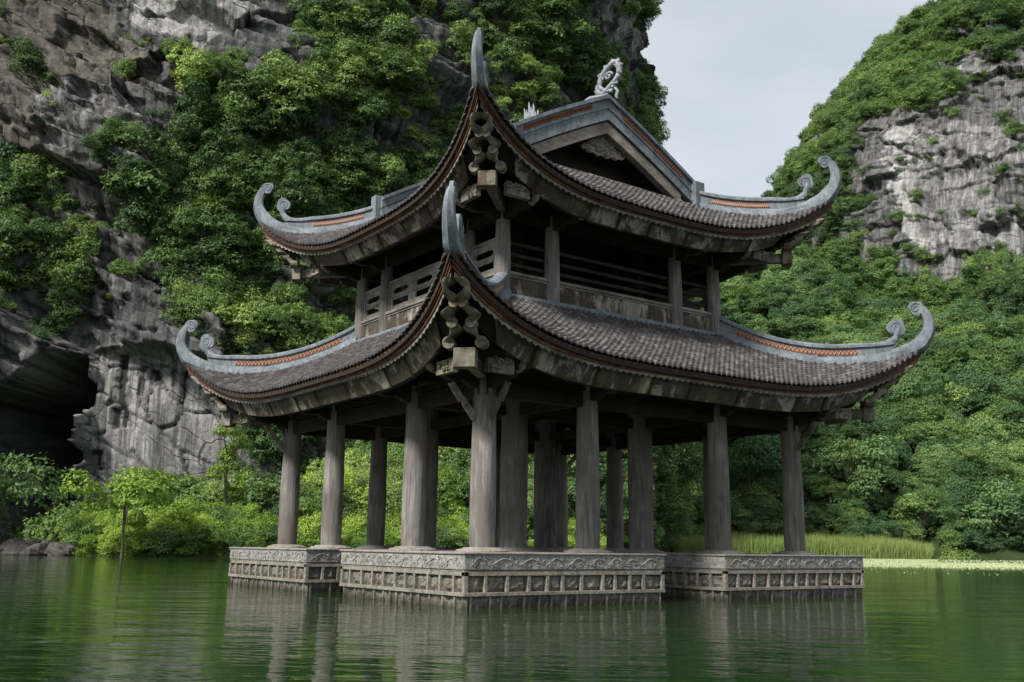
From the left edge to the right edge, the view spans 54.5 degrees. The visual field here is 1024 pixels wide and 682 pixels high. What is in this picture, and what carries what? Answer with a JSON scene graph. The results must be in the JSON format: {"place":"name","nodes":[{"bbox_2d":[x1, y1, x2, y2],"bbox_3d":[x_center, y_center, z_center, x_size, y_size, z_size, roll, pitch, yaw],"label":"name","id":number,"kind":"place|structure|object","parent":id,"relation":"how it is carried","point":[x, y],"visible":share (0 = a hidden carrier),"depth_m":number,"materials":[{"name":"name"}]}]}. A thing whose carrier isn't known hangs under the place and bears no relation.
{"place":"outdoors","nodes":[
{"label":"outdoors","id":0,"kind":"place"},
{"bbox_2d":[0,0,683,550],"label":"cliff","id":1,"kind":"structure","parent":0,"point":[104,388],"depth_m":89.31,"materials":[{"name":"stone"}]},
{"bbox_2d":[37,62,57,85],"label":"cliff shrub","id":2,"kind":"object","parent":1,"relation":"on","point":[48,77],"visible":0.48,"depth_m":89.86,"materials":[{"name":"green plant"}]},
{"bbox_2d":[110,56,136,80],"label":"cliff shrub","id":3,"kind":"object","parent":1,"relation":"on","point":[128,68],"visible":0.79,"depth_m":90.06,"materials":[{"name":"green plant"}]},
{"bbox_2d":[107,258,148,279],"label":"cliff shrub","id":4,"kind":"object","parent":1,"relation":"on","point":[115,266],"visible":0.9,"depth_m":87.08,"materials":[{"name":"green plant"}]},
{"bbox_2d":[109,120,147,153],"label":"cliff tree","id":5,"kind":"object","parent":1,"relation":"on","point":[123,135],"visible":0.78,"depth_m":85.29,"materials":[{"name":"green plant"}]},
{"bbox_2d":[124,34,151,47],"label":"cliff shrub","id":6,"kind":"object","parent":1,"relation":"on","point":[132,39],"visible":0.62,"depth_m":91.24,"materials":[{"name":"green plant"}]},
{"bbox_2d":[139,197,179,214],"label":"cliff tree","id":7,"kind":"object","parent":1,"relation":"on","point":[162,204],"visible":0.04,"depth_m":87.31,"materials":[{"name":"green plant"}]},
{"bbox_2d":[157,309,191,334],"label":"cliff shrub","id":8,"kind":"object","parent":1,"relation":"on","point":[176,316],"visible":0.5,"depth_m":84.51,"materials":[{"name":"green plant"}]},
{"bbox_2d":[160,33,192,61],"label":"cliff shrub","id":9,"kind":"object","parent":1,"relation":"on","point":[170,43],"visible":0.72,"depth_m":89.11,"materials":[{"name":"green plant"}]},
{"bbox_2d":[255,48,322,119],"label":"cliff tree","id":10,"kind":"object","parent":1,"relation":"on","point":[286,65],"visible":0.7,"depth_m":86.65,"materials":[{"name":"green plant"}]},
{"bbox_2d":[308,56,372,89],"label":"cliff tree","id":11,"kind":"object","parent":1,"relation":"on","point":[325,67],"visible":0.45,"depth_m":89.42,"materials":[{"name":"green plant"}]},
{"bbox_2d":[0,0,704,550],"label":"jungle","id":12,"kind":"object","parent":1,"relation":"on","point":[340,174],"visible":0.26,"depth_m":88.45,"materials":[{"name":"green plant"}]},
{"bbox_2d":[403,147,437,175],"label":"cliff tree","id":13,"kind":"object","parent":1,"relation":"on","point":[419,163],"visible":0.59,"depth_m":95.12,"materials":[{"name":"green plant"}]},
{"bbox_2d":[645,0,659,17],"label":"cliff shrub","id":14,"kind":"object","parent":1,"relation":"on","point":[654,8],"visible":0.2,"depth_m":122.48,"materials":[{"name":"green plant"}]},
{"bbox_2d":[0,552,1023,681],"bbox_3d":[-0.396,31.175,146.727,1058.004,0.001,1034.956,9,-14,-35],"label":"water","id":15,"kind":"structure","parent":0,"point":[121,619],"depth_m":10.60,"materials":[{"name":"green liquid"}]},
{"bbox_2d":[228,547,454,591],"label":"stone pier","id":16,"kind":"structure","parent":15,"relation":"in","point":[305,569],"depth_m":19.88,"materials":[{"name":"grey stone"}]},
{"bbox_2d":[339,549,665,608],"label":"stone pier","id":17,"kind":"structure","parent":15,"relation":"in","point":[454,579],"depth_m":15.85,"materials":[{"name":"grey stone"}]},
{"bbox_2d":[446,549,615,551],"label":"stone pier","id":18,"kind":"structure","parent":15,"relation":"in","point":[542,551],"depth_m":22.73,"materials":[{"name":"grey stone"}]},
{"bbox_2d":[613,552,864,600],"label":"stone pier","id":19,"kind":"structure","parent":15,"relation":"in","point":[730,577],"depth_m":18.75,"materials":[{"name":"grey stone"}]},
{"bbox_2d":[176,27,935,554],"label":"pavilion","id":20,"kind":"structure","parent":19,"relation":"on","point":[532,283],"depth_m":20.23,"materials":[{"name":"grey wood"}]},
{"bbox_2d":[664,528,934,558],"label":"reeds","id":21,"kind":"object","parent":15,"relation":"in","point":[879,548],"visible":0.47,"depth_m":110.50,"materials":[{"name":"green plant"}]},
{"bbox_2d":[863,558,1023,568],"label":"floating weed","id":22,"kind":"object","parent":15,"relation":"on","point":[920,563],"visible":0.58,"depth_m":70.66,"materials":[{"name":"plant"}]},
{"bbox_2d":[57,309,1023,559],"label":"hillside","id":23,"kind":"structure","parent":0,"point":[1008,553],"depth_m":134.41,"materials":[{"name":"green plant"}]},
{"bbox_2d":[0,537,40,554],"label":"boulder","id":24,"kind":"object","parent":23,"relation":"on","point":[14,546],"visible":0.48,"depth_m":60.69,"materials":[{"name":"grey stone"}]},
{"bbox_2d":[19,540,49,554],"bbox_3d":[-29.192,13.087,61.545,2.616,1.487,2.465,9,-14,-35],"label":"boulder","id":25,"kind":"object","parent":23,"relation":"on","point":[38,548],"visible":0.4,"depth_m":60.55,"materials":[{"name":"grey stone"}]},
{"bbox_2d":[0,451,73,539],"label":"tree","id":26,"kind":"object","parent":23,"relation":"on","point":[27,488],"visible":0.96,"depth_m":62.80,"materials":[{"name":"green plant"}]},
{"bbox_2d":[46,541,77,555],"bbox_3d":[-27.847,13.238,61.550,2.075,1.653,2.250,-1,-12,7],"label":"boulder","id":27,"kind":"object","parent":23,"relation":"on","point":[58,549],"visible":0.53,"depth_m":60.84,"materials":[{"name":"grey stone"}]},
{"bbox_2d":[63,520,104,538],"bbox_3d":[-26.937,12.452,63.757,2.555,1.908,3.228,-10,-15,41],"label":"shore bush","id":28,"kind":"object","parent":23,"relation":"on","point":[85,527],"visible":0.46,"depth_m":62.90,"materials":[{"name":"green plant"}]},
{"bbox_2d":[57,464,177,556],"bbox_3d":[-23.374,10.564,59.620,6.953,6.631,5.503,2,-12,-8],"label":"tree","id":29,"kind":"object","parent":23,"relation":"on","point":[133,490],"visible":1,"depth_m":59.04,"materials":[{"name":"green plant"}]},
{"bbox_2d":[138,498,196,529],"bbox_3d":[-22.725,11.964,65.076,4.634,3.297,3.575,-2,-12,12],"label":"shore bush","id":30,"kind":"object","parent":23,"relation":"on","point":[183,513],"visible":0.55,"depth_m":64.33,"materials":[{"name":"green plant"}]},
{"bbox_2d":[189,513,223,529],"bbox_3d":[-20.007,12.659,65.121,2.461,2.769,4.091,3,-12,-10],"label":"shore bush","id":31,"kind":"object","parent":23,"relation":"on","point":[211,521],"visible":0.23,"depth_m":64.31,"materials":[{"name":"green plant"}]},
{"bbox_2d":[204,421,253,507],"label":"climbing shrub","id":32,"kind":"object","parent":23,"relation":"on","point":[229,453],"visible":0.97,"depth_m":75.26,"materials":[{"name":"green plant"}]},
{"bbox_2d":[297,512,320,545],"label":"shore bush","id":33,"kind":"object","parent":23,"relation":"on","point":[309,525],"visible":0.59,"depth_m":65.43,"materials":[{"name":"green plant"}]},
{"bbox_2d":[58,489,661,556],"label":"bank shrubs","id":34,"kind":"object","parent":23,"relation":"on","point":[242,528],"visible":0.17,"depth_m":64.17,"materials":[{"name":"green plant"}]},
{"bbox_2d":[261,440,697,527],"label":"bank thicket","id":35,"kind":"object","parent":23,"relation":"on","point":[454,481],"visible":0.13,"depth_m":75.11,"materials":[{"name":"green plant"}]},
{"bbox_2d":[684,485,702,527],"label":"broadleaf tree","id":36,"kind":"object","parent":23,"relation":"on","point":[701,496],"visible":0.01,"depth_m":124.19,"materials":[{"name":"green plant"}]},
{"bbox_2d":[699,433,780,498],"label":"broadleaf tree","id":37,"kind":"object","parent":23,"relation":"on","point":[764,450],"visible":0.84,"depth_m":136.27,"materials":[{"name":"green plant"}]},
{"bbox_2d":[777,422,820,454],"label":"broadleaf tree","id":38,"kind":"object","parent":23,"relation":"on","point":[804,448],"visible":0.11,"depth_m":149.52,"materials":[{"name":"green plant"}]},
{"bbox_2d":[624,244,1023,551],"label":"foothill forest","id":39,"kind":"object","parent":23,"relation":"on","point":[974,430],"visible":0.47,"depth_m":162.39,"materials":[{"name":"green plant"}]},
{"bbox_2d":[807,433,898,495],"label":"broadleaf tree","id":40,"kind":"object","parent":23,"relation":"on","point":[868,467],"visible":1,"depth_m":138.81,"materials":[{"name":"green plant"}]},
{"bbox_2d":[887,492,939,541],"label":"shore bush","id":41,"kind":"object","parent":23,"relation":"on","point":[908,506],"visible":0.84,"depth_m":135.34,"materials":[{"name":"green plant"}]},
{"bbox_2d":[940,547,980,558],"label":"shore bush","id":42,"kind":"object","parent":23,"relation":"on","point":[955,554],"visible":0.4,"depth_m":127.41,"materials":[{"name":"green plant"}]},
{"bbox_2d":[957,473,1023,547],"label":"broadleaf tree","id":43,"kind":"object","parent":23,"relation":"on","point":[1002,502],"visible":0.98,"depth_m":132.15,"materials":[{"name":"green plant"}]},
{"bbox_2d":[640,0,936,200],"label":"sky","id":44,"kind":"structure","parent":0,"point":[743,78],"materials":[{"name":"white"}]},
{"bbox_2d":[772,1,1023,299],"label":"cliff","id":45,"kind":"structure","parent":0,"point":[972,148],"depth_m":264.19,"materials":[{"name":"grey stone"}]},
{"bbox_2d":[760,0,1023,320],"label":"vegetation","id":46,"kind":"object","parent":45,"relation":"on","point":[890,70],"visible":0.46,"depth_m":279.85,"materials":[{"name":"green plant"}]},
{"bbox_2d":[874,243,1023,302],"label":"climbing creepers","id":47,"kind":"object","parent":45,"relation":"attached to","point":[987,257],"visible":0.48,"depth_m":243.30,"materials":[{"name":"green plant"}]},
{"bbox_2d":[1000,117,1023,138],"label":"cliff tree","id":48,"kind":"object","parent":45,"relation":"on","point":[1014,128],"visible":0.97,"depth_m":256.03,"materials":[{"name":"green plant"}]}
]}

